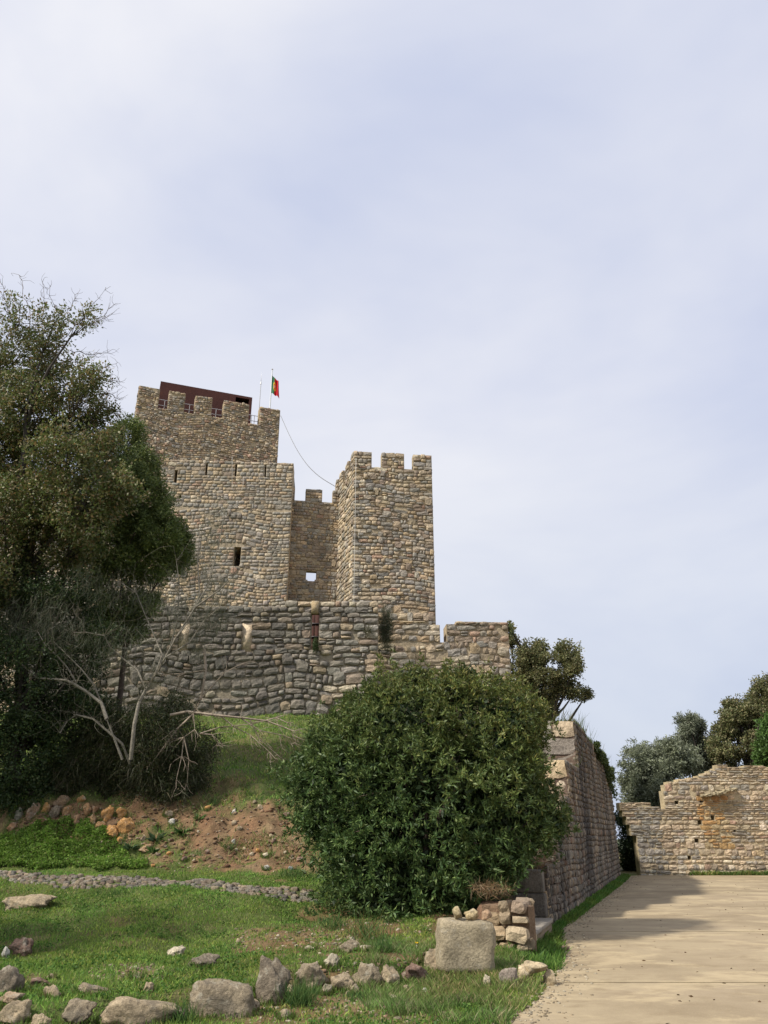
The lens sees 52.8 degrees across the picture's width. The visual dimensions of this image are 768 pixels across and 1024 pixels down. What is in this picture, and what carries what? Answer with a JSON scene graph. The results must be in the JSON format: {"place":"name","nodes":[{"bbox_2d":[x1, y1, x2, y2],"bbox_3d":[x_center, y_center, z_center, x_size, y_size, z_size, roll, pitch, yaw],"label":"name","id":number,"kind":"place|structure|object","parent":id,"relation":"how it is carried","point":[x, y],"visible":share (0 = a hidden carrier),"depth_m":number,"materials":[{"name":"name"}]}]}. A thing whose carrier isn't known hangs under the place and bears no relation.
{"place":"outdoors","nodes":[
{"label":"outdoors","id":0,"kind":"place"},
{"bbox_2d":[0,855,559,1023],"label":"lawn grass","id":1,"kind":"structure","parent":0,"point":[108,970],"depth_m":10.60,"materials":[{"name":"plant"}]},
{"bbox_2d":[0,713,636,1023],"bbox_3d":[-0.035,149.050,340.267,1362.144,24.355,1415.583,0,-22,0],"label":"ground","id":2,"kind":"structure","parent":0,"point":[210,827],"depth_m":15.11,"materials":[{"name":"plant"}]},
{"bbox_2d":[1,946,9,958],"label":"rock","id":3,"kind":"object","parent":2,"relation":"on","point":[6,950],"visible":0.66,"depth_m":9.40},
{"bbox_2d":[6,822,16,830],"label":"bank stone","id":4,"kind":"object","parent":2,"relation":"on","point":[12,826],"visible":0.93,"depth_m":17.00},
{"bbox_2d":[0,965,24,992],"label":"rock","id":5,"kind":"object","parent":2,"relation":"on","point":[11,977],"visible":0.78,"depth_m":7.60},
{"bbox_2d":[0,991,24,1003],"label":"rock","id":6,"kind":"object","parent":2,"relation":"on","point":[8,996],"visible":0.88,"depth_m":7.13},
{"bbox_2d":[0,999,31,1023],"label":"rock","id":7,"kind":"object","parent":2,"relation":"on","point":[16,1011],"visible":0.92,"depth_m":6.89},
{"bbox_2d":[14,807,22,820],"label":"rock","id":8,"kind":"object","parent":2,"relation":"on","point":[18,814],"visible":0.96,"depth_m":17.29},
{"bbox_2d":[9,937,33,956],"bbox_3d":[-4.556,5.508,9.746,0.369,0.272,0.264,-6,-23,15],"label":"rock","id":9,"kind":"object","parent":2,"relation":"on","point":[22,946],"visible":0.83,"depth_m":9.67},
{"bbox_2d":[2,894,56,910],"bbox_3d":[-5.852,6.496,12.762,0.863,0.359,0.501,-3,-23,8],"label":"rock","id":10,"kind":"object","parent":2,"relation":"on","point":[35,900],"visible":0.81,"depth_m":12.64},
{"bbox_2d":[26,803,40,820],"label":"rock","id":11,"kind":"object","parent":2,"relation":"on","point":[31,810],"visible":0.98,"depth_m":17.26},
{"bbox_2d":[26,977,50,986],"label":"rock","id":12,"kind":"object","parent":2,"relation":"on","point":[37,979],"visible":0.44,"depth_m":7.92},
{"bbox_2d":[31,1013,51,1023],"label":"rock","id":13,"kind":"object","parent":2,"relation":"on","point":[38,1019],"visible":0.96,"depth_m":6.88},
{"bbox_2d":[41,802,50,812],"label":"bank stone","id":14,"kind":"object","parent":2,"relation":"on","point":[46,806],"visible":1,"depth_m":17.36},
{"bbox_2d":[43,984,60,997],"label":"rock","id":15,"kind":"object","parent":2,"relation":"on","point":[53,988],"visible":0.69,"depth_m":7.42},
{"bbox_2d":[48,805,61,817],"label":"rock","id":16,"kind":"object","parent":2,"relation":"on","point":[55,811],"visible":0.85,"depth_m":17.27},
{"bbox_2d":[52,795,70,805],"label":"rock","id":17,"kind":"object","parent":2,"relation":"on","point":[60,800],"visible":0.52,"depth_m":17.67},
{"bbox_2d":[0,537,124,817],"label":"ivy thicket","id":18,"kind":"object","parent":2,"relation":"on","point":[19,722],"visible":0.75,"depth_m":18.84,"materials":[{"name":"green plant"}]},
{"bbox_2d":[61,805,72,816],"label":"bank stone","id":19,"kind":"object","parent":2,"relation":"on","point":[67,809],"visible":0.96,"depth_m":17.30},
{"bbox_2d":[0,815,148,871],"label":"clover patch","id":20,"kind":"object","parent":2,"relation":"on","point":[99,860],"visible":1,"depth_m":16.29,"materials":[{"name":"green plant"}]},
{"bbox_2d":[0,273,149,784],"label":"oak tree","id":21,"kind":"object","parent":2,"relation":"on","point":[32,489],"visible":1,"depth_m":20.69,"materials":[{"name":"green plant"}]},
{"bbox_2d":[73,814,82,825],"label":"rock","id":22,"kind":"object","parent":2,"relation":"on","point":[77,817],"visible":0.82,"depth_m":17.17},
{"bbox_2d":[61,998,96,1023],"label":"rock","id":23,"kind":"object","parent":2,"relation":"on","point":[76,1009],"visible":1,"depth_m":6.93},
{"bbox_2d":[83,803,91,815],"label":"bank stone","id":24,"kind":"object","parent":2,"relation":"on","point":[87,808],"visible":1,"depth_m":17.47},
{"bbox_2d":[78,982,106,994],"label":"rock","id":25,"kind":"object","parent":2,"relation":"on","point":[87,986],"visible":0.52,"depth_m":7.59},
{"bbox_2d":[101,805,113,821],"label":"rock","id":26,"kind":"object","parent":2,"relation":"on","point":[107,814],"visible":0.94,"depth_m":17.26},
{"bbox_2d":[105,824,118,836],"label":"rock","id":27,"kind":"object","parent":2,"relation":"on","point":[112,830],"visible":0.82,"depth_m":16.76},
{"bbox_2d":[92,885,144,896],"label":"grass tuft","id":28,"kind":"object","parent":2,"relation":"on","point":[114,892],"visible":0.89,"depth_m":13.48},
{"bbox_2d":[116,807,126,817],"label":"bank stone","id":29,"kind":"object","parent":2,"relation":"on","point":[121,812],"visible":0.91,"depth_m":17.35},
{"bbox_2d":[48,412,196,758],"bbox_3d":[-7.749,1.724,22.547,4.590,11.086,3.101,0,-22,0],"label":"evergreen tree","id":30,"kind":"object","parent":2,"relation":"on","point":[132,542],"visible":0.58,"depth_m":22.36,"materials":[{"name":"green plant"}]},
{"bbox_2d":[0,494,250,763],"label":"broom tree","id":31,"kind":"object","parent":2,"relation":"on","point":[198,602],"visible":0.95,"depth_m":18.99,"materials":[{"name":"green plant"}]},
{"bbox_2d":[116,817,134,833],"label":"rock","id":32,"kind":"object","parent":2,"relation":"on","point":[124,825],"visible":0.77,"depth_m":16.86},
{"bbox_2d":[28,687,227,815],"bbox_3d":[-6.131,5.908,18.651,4.694,3.388,2.560,-2,-23,5],"label":"scrub thicket","id":33,"kind":"object","parent":2,"relation":"on","point":[109,764],"visible":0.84,"depth_m":18.33,"materials":[{"name":"green plant"}]},
{"bbox_2d":[122,842,138,849],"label":"weed","id":34,"kind":"object","parent":2,"relation":"on","point":[127,847],"visible":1,"depth_m":16.42,"materials":[{"name":"green plant"}]},
{"bbox_2d":[100,996,180,1023],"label":"rock","id":35,"kind":"object","parent":2,"relation":"on","point":[124,1009],"visible":0.83,"depth_m":6.91,"materials":[{"name":"stone"}]},
{"bbox_2d":[139,844,153,852],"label":"rock","id":36,"kind":"object","parent":2,"relation":"on","point":[142,849],"visible":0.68,"depth_m":16.39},
{"bbox_2d":[0,459,294,711],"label":"front tower","id":37,"kind":"structure","parent":2,"relation":"on","point":[263,533],"depth_m":40.87,"materials":[{"name":"stone"}]},
{"bbox_2d":[131,386,279,504],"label":"castle keep","id":38,"kind":"structure","parent":37,"relation":"on","point":[232,434],"depth_m":48.06,"materials":[{"name":"stone"}]},
{"bbox_2d":[158,381,251,422],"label":"steel pavilion","id":39,"kind":"structure","parent":38,"relation":"on","point":[192,393],"depth_m":50.53,"materials":[{"name":"metal"}]},
{"bbox_2d":[159,399,257,421],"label":"roof railing","id":40,"kind":"object","parent":38,"relation":"on","point":[212,408],"visible":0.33,"depth_m":49.22,"materials":[{"name":"grey metal"}]},
{"bbox_2d":[269,369,272,408],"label":"flagpole","id":41,"kind":"object","parent":38,"relation":"on","point":[271,389],"visible":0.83,"depth_m":51.73,"materials":[{"name":"grey metal"}]},
{"bbox_2d":[271,376,278,397],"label":"flag","id":42,"kind":"object","parent":41,"relation":"attached to","point":[275,388],"visible":1,"depth_m":51.75,"materials":[{"name":"fabric"}]},
{"bbox_2d":[143,982,152,991],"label":"rock","id":43,"kind":"object","parent":2,"relation":"on","point":[149,985],"visible":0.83,"depth_m":7.67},
{"bbox_2d":[145,845,158,852],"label":"weed","id":44,"kind":"object","parent":2,"relation":"on","point":[150,849],"visible":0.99,"depth_m":16.24,"materials":[{"name":"green plant"}]},
{"bbox_2d":[146,831,166,841],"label":"weed","id":45,"kind":"object","parent":2,"relation":"on","point":[152,837],"visible":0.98,"depth_m":16.56,"materials":[{"name":"green plant"}]},
{"bbox_2d":[0,870,318,902],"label":"cobbled path","id":46,"kind":"structure","parent":2,"relation":"on","point":[64,880],"depth_m":14.05,"materials":[{"name":"stone"}]},
{"bbox_2d":[167,945,185,955],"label":"rock","id":47,"kind":"object","parent":2,"relation":"on","point":[178,949],"visible":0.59,"depth_m":9.60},
{"bbox_2d":[43,774,319,864],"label":"bank grass","id":48,"kind":"structure","parent":2,"relation":"on","point":[239,788],"depth_m":16.74,"materials":[{"name":"plant"}]},
{"bbox_2d":[161,997,203,1023],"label":"grass tuft","id":49,"kind":"object","parent":2,"relation":"on","point":[186,1013],"visible":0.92,"depth_m":7.03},
{"bbox_2d":[174,827,191,835],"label":"weed","id":50,"kind":"object","parent":2,"relation":"on","point":[179,832],"visible":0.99,"depth_m":16.90,"materials":[{"name":"green plant"}]},
{"bbox_2d":[28,600,377,718],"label":"wall","id":51,"kind":"structure","parent":2,"relation":"on","point":[289,670],"depth_m":30.06,"materials":[{"name":"stone"}]},
{"bbox_2d":[311,615,318,649],"bbox_3d":[-2.755,6.044,31.315,1.500,4.200,0.240,0,-23,-1],"label":"red door","id":52,"kind":"structure","parent":51,"relation":"in","point":[315,626],"depth_m":31.81,"materials":[{"name":"wood"}]},
{"bbox_2d":[311,637,318,652],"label":"wall plant","id":53,"kind":"object","parent":51,"relation":"attached to","point":[315,643],"depth_m":30.21,"materials":[{"name":"green plant"}]},
{"bbox_2d":[362,623,374,635],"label":"wall plant","id":54,"kind":"object","parent":51,"relation":"attached to","point":[368,628],"depth_m":30.47,"materials":[{"name":"green plant"}]},
{"bbox_2d":[378,602,399,658],"bbox_3d":[0.081,4.814,31.276,1.269,2.733,1.377,0,-22,0],"label":"broom plant","id":55,"kind":"object","parent":51,"relation":"hanging from","point":[387,628],"visible":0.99,"depth_m":31.14,"materials":[{"name":"green plant"}]},
{"bbox_2d":[188,953,219,967],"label":"rock","id":56,"kind":"object","parent":2,"relation":"on","point":[207,957],"visible":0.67,"depth_m":8.82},
{"bbox_2d":[197,792,221,805],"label":"grass tuft","id":57,"kind":"object","parent":2,"relation":"on","point":[215,801],"visible":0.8,"depth_m":17.99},
{"bbox_2d":[134,648,305,795],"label":"dead branches","id":58,"kind":"object","parent":2,"relation":"on","point":[210,714],"visible":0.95,"depth_m":18.36,"materials":[{"name":"grey plant"}]},
{"bbox_2d":[188,978,255,1017],"bbox_3d":[-1.543,4.673,7.367,0.628,0.397,0.323,0,-22,0],"label":"rock","id":59,"kind":"object","parent":2,"relation":"on","point":[215,995],"visible":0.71,"depth_m":7.28,"materials":[{"name":"stone"}]},
{"bbox_2d":[0,794,507,1023],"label":"rocks","id":60,"kind":"object","parent":2,"relation":"on","point":[291,1016],"visible":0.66,"depth_m":8.29,"materials":[{"name":"stone"}]},
{"bbox_2d":[10,798,500,909],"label":"soil clods","id":61,"kind":"object","parent":2,"relation":"on","point":[164,845],"visible":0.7,"depth_m":16.90,"materials":[{"name":"soil"}]},
{"bbox_2d":[256,955,290,1004],"bbox_3d":[-1.127,4.814,7.875,0.352,0.525,0.210,0,-22,0],"label":"rock","id":62,"kind":"object","parent":2,"relation":"on","point":[274,973],"visible":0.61,"depth_m":7.85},
{"bbox_2d":[276,1009,290,1018],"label":"rock","id":63,"kind":"object","parent":2,"relation":"on","point":[283,1013],"visible":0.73,"depth_m":7.18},
{"bbox_2d":[270,862,314,877],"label":"grass tuft","id":64,"kind":"object","parent":2,"relation":"on","point":[299,873],"visible":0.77,"depth_m":14.81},
{"bbox_2d":[0,712,590,913],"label":"slope grass","id":65,"kind":"structure","parent":2,"relation":"on","point":[227,739],"depth_m":22.20,"materials":[{"name":"plant"}]},
{"bbox_2d":[271,969,329,1008],"bbox_3d":[-0.847,4.786,7.759,0.634,0.336,0.646,0,-22,0],"label":"grass tuft","id":66,"kind":"object","parent":2,"relation":"on","point":[304,996],"visible":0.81,"depth_m":7.71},
{"bbox_2d":[293,960,328,989],"bbox_3d":[-0.807,5.091,8.481,0.394,0.286,0.277,7,-24,-17],"label":"rock","id":67,"kind":"object","parent":2,"relation":"on","point":[307,970],"visible":0.66,"depth_m":8.40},
{"bbox_2d":[288,488,339,615],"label":"curtain wall","id":68,"kind":"structure","parent":2,"relation":"on","point":[314,545],"depth_m":41.60,"materials":[{"name":"stone"}]},
{"bbox_2d":[88,799,546,1023],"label":"gravel","id":69,"kind":"structure","parent":2,"relation":"on","point":[325,970],"depth_m":8.77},
{"bbox_2d":[321,984,331,994],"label":"rock","id":70,"kind":"object","parent":2,"relation":"on","point":[328,986],"visible":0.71,"depth_m":8.21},
{"bbox_2d":[305,909,356,930],"bbox_3d":[-0.737,5.904,11.258,0.776,0.341,0.842,-10,-24,22],"label":"grass tuft","id":71,"kind":"object","parent":2,"relation":"on","point":[333,923],"visible":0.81,"depth_m":11.19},
{"bbox_2d":[324,953,339,966],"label":"rock","id":72,"kind":"object","parent":2,"relation":"on","point":[331,959],"visible":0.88,"depth_m":8.79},
{"bbox_2d":[330,972,353,990],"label":"rock","id":73,"kind":"object","parent":2,"relation":"on","point":[342,980],"visible":0.6,"depth_m":8.34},
{"bbox_2d":[339,939,359,952],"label":"rock","id":74,"kind":"object","parent":2,"relation":"on","point":[349,944],"visible":0.69,"depth_m":9.61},
{"bbox_2d":[333,987,379,1002],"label":"grass tuft","id":75,"kind":"object","parent":2,"relation":"on","point":[357,994],"visible":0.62,"depth_m":7.98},
{"bbox_2d":[327,910,404,942],"bbox_3d":[-0.219,5.484,10.314,0.968,0.414,1.188,-8,-24,18],"label":"grass tuft","id":76,"kind":"object","parent":2,"relation":"on","point":[363,928],"visible":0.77,"depth_m":10.20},
{"bbox_2d":[352,961,382,987],"bbox_3d":[-0.185,5.162,8.568,0.319,0.321,0.261,7,-23,-16],"label":"rock","id":77,"kind":"object","parent":2,"relation":"on","point":[367,972],"visible":0.65,"depth_m":8.51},
{"bbox_2d":[367,932,398,951],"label":"grass tuft","id":78,"kind":"object","parent":2,"relation":"on","point":[381,944],"visible":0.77,"depth_m":9.48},
{"bbox_2d":[335,451,435,624],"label":"corner tower","id":79,"kind":"structure","parent":2,"relation":"on","point":[385,528],"depth_m":39.34,"materials":[{"name":"stone"}]},
{"bbox_2d":[354,480,355,575],"bbox_3d":[-1.459,2.669,38.156,0.017,11.871,0.017,21,-30,-41],"label":"lightning wire","id":80,"kind":"object","parent":79,"relation":"attached to","point":[355,510],"visible":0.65,"depth_m":38.93,"materials":[{"name":"grey metal"}]},
{"bbox_2d":[381,964,399,985],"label":"rock","id":81,"kind":"object","parent":2,"relation":"on","point":[390,973],"visible":0.72,"depth_m":8.52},
{"bbox_2d":[401,962,430,982],"bbox_3d":[0.366,5.229,8.720,0.344,0.268,0.292,0,-22,0],"label":"rock","id":82,"kind":"object","parent":2,"relation":"on","point":[412,969],"visible":0.7,"depth_m":8.65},
{"bbox_2d":[265,648,582,922],"bbox_3d":[0.701,5.108,13.746,4.717,5.358,4.590,20,-30,-39],"label":"mastic bush","id":83,"kind":"object","parent":2,"relation":"on","point":[344,772],"visible":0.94,"depth_m":12.98,"materials":[{"name":"green plant"}]},
{"bbox_2d":[424,949,436,970],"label":"rock","id":84,"kind":"object","parent":2,"relation":"on","point":[429,959],"visible":0.25,"depth_m":9.11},
{"bbox_2d":[378,612,510,727],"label":"rampart wall","id":85,"kind":"structure","parent":2,"relation":"on","point":[474,643],"depth_m":31.97,"materials":[{"name":"stone"}]},
{"bbox_2d":[508,622,514,639],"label":"wall plant","id":86,"kind":"object","parent":85,"relation":"attached to","point":[510,631],"depth_m":32.36,"materials":[{"name":"green plant"}]},
{"bbox_2d":[358,936,547,1023],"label":"long grass","id":87,"kind":"structure","parent":2,"relation":"on","point":[399,1002],"depth_m":8.13,"materials":[{"name":"plant"}]},
{"bbox_2d":[435,917,495,975],"bbox_3d":[0.956,5.120,9.128,0.700,0.591,0.431,3,-23,-7],"label":"stone block","id":88,"kind":"object","parent":2,"relation":"on","point":[462,942],"depth_m":8.96,"materials":[{"name":"stone"}]},
{"bbox_2d":[452,906,461,918],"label":"stone","id":89,"kind":"object","parent":88,"relation":"on","point":[456,911],"visible":1,"depth_m":9.23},
{"bbox_2d":[464,908,478,920],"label":"stone","id":90,"kind":"object","parent":88,"relation":"on","point":[472,914],"visible":1,"depth_m":9.23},
{"bbox_2d":[481,909,491,920],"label":"stone","id":91,"kind":"object","parent":88,"relation":"on","point":[486,914],"visible":1,"depth_m":9.22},
{"bbox_2d":[477,897,536,954],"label":"rubble pier","id":92,"kind":"structure","parent":2,"relation":"on","point":[512,921],"depth_m":10.53,"materials":[{"name":"stone"}]},
{"bbox_2d":[468,873,514,904],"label":"dry grass","id":93,"kind":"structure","parent":92,"relation":"on","point":[504,892],"depth_m":11.32,"materials":[{"name":"brown plant"}]},
{"bbox_2d":[499,967,517,984],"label":"rock","id":94,"kind":"object","parent":2,"relation":"on","point":[505,973],"visible":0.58,"depth_m":8.44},
{"bbox_2d":[507,869,547,917],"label":"grey block","id":95,"kind":"structure","parent":2,"relation":"on","point":[535,882],"depth_m":13.77,"materials":[{"name":"stone"}]},
{"bbox_2d":[530,857,552,873],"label":"dry grass","id":96,"kind":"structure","parent":95,"relation":"on","point":[544,859],"depth_m":13.59,"materials":[{"name":"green plant"}]},
{"bbox_2d":[517,960,556,984],"bbox_3d":[1.722,5.227,8.746,0.461,0.272,0.232,0,-22,0],"label":"hollow rock","id":97,"kind":"object","parent":2,"relation":"on","point":[526,967],"visible":0.8,"depth_m":8.71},
{"bbox_2d":[535,918,552,941],"bbox_3d":[2.153,6.416,11.634,0.500,0.350,2.476,-7,-24,17],"label":"stone ledge","id":98,"kind":"object","parent":2,"relation":"on","point":[542,924],"visible":0.27,"depth_m":11.99,"materials":[{"name":"stone"}]},
{"bbox_2d":[507,620,594,720],"bbox_3d":[7.572,8.502,35.291,4.684,7.024,2.636,0,-22,0],"label":"oak tree","id":99,"kind":"object","parent":2,"relation":"on","point":[552,684],"visible":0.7,"depth_m":35.35,"materials":[{"name":"green plant"}]},
{"bbox_2d":[495,873,630,969],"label":"verge grass","id":100,"kind":"structure","parent":2,"relation":"on","point":[550,944],"depth_m":11.77,"materials":[{"name":"plant"}]},
{"bbox_2d":[525,721,620,923],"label":"retaining wall","id":101,"kind":"structure","parent":2,"relation":"on","point":[585,866],"depth_m":20.91,"materials":[{"name":"stone"}]},
{"bbox_2d":[550,705,614,766],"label":"wall top grass","id":102,"kind":"structure","parent":101,"relation":"on","point":[576,722],"depth_m":22.42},
{"bbox_2d":[593,740,617,798],"bbox_3d":[8.051,9.409,28.003,0.368,1.680,6.601,-8,-24,18],"label":"creeper","id":103,"kind":"object","parent":101,"relation":"attached to","point":[602,758],"visible":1,"depth_m":28.44,"materials":[{"name":"green plant"}]},
{"bbox_2d":[613,798,653,870],"bbox_3d":[11.586,15.066,35.430,2.420,3.716,2.381,-8,-24,19],"label":"shrub","id":104,"kind":"object","parent":2,"relation":"on","point":[627,858],"visible":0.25,"depth_m":35.24,"materials":[{"name":"green plant"}]},
{"bbox_2d":[613,734,705,808],"bbox_3d":[13.653,14.014,37.333,4.719,6.359,3.476,0,-22,0],"label":"olive tree","id":105,"kind":"object","parent":2,"relation":"on","point":[649,771],"visible":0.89,"depth_m":37.60,"materials":[{"name":"green plant"}]},
{"bbox_2d":[616,765,767,874],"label":"gate wall","id":106,"kind":"structure","parent":2,"relation":"on","point":[715,817],"depth_m":31.82,"materials":[{"name":"stone"}]},
{"bbox_2d":[670,709,722,777],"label":"olive tree","id":107,"kind":"object","parent":2,"relation":"on","point":[692,729],"visible":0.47,"depth_m":41.16,"materials":[{"name":"green plant"}]},
{"bbox_2d":[689,869,767,874],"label":"wall foot grass","id":108,"kind":"structure","parent":2,"relation":"on","point":[738,872],"depth_m":30.85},
{"bbox_2d":[703,671,767,766],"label":"oak tree","id":109,"kind":"object","parent":2,"relation":"on","point":[736,722],"visible":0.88,"depth_m":40.24,"materials":[{"name":"green plant"}]},
{"bbox_2d":[749,711,767,766],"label":"laurel tree","id":110,"kind":"object","parent":2,"relation":"on","point":[759,756],"visible":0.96,"depth_m":35.90,"materials":[{"name":"green plant"}]},
{"bbox_2d":[0,0,767,838],"label":"sky","id":111,"kind":"structure","parent":0,"point":[520,247],"materials":[{"name":"white"}]},
{"bbox_2d":[512,875,767,1023],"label":"pavement","id":112,"kind":"structure","parent":0,"point":[715,940],"depth_m":10.58,"materials":[{"name":"concrete"}]},
{"bbox_2d":[492,876,639,1023],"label":"edge grit","id":113,"kind":"object","parent":112,"relation":"on","point":[552,990],"visible":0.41,"depth_m":9.28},
{"bbox_2d":[564,877,764,1023],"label":"fallen leaves","id":114,"kind":"object","parent":112,"relation":"on","point":[684,952],"visible":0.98,"depth_m":10.69,"materials":[{"name":"brown plant"}]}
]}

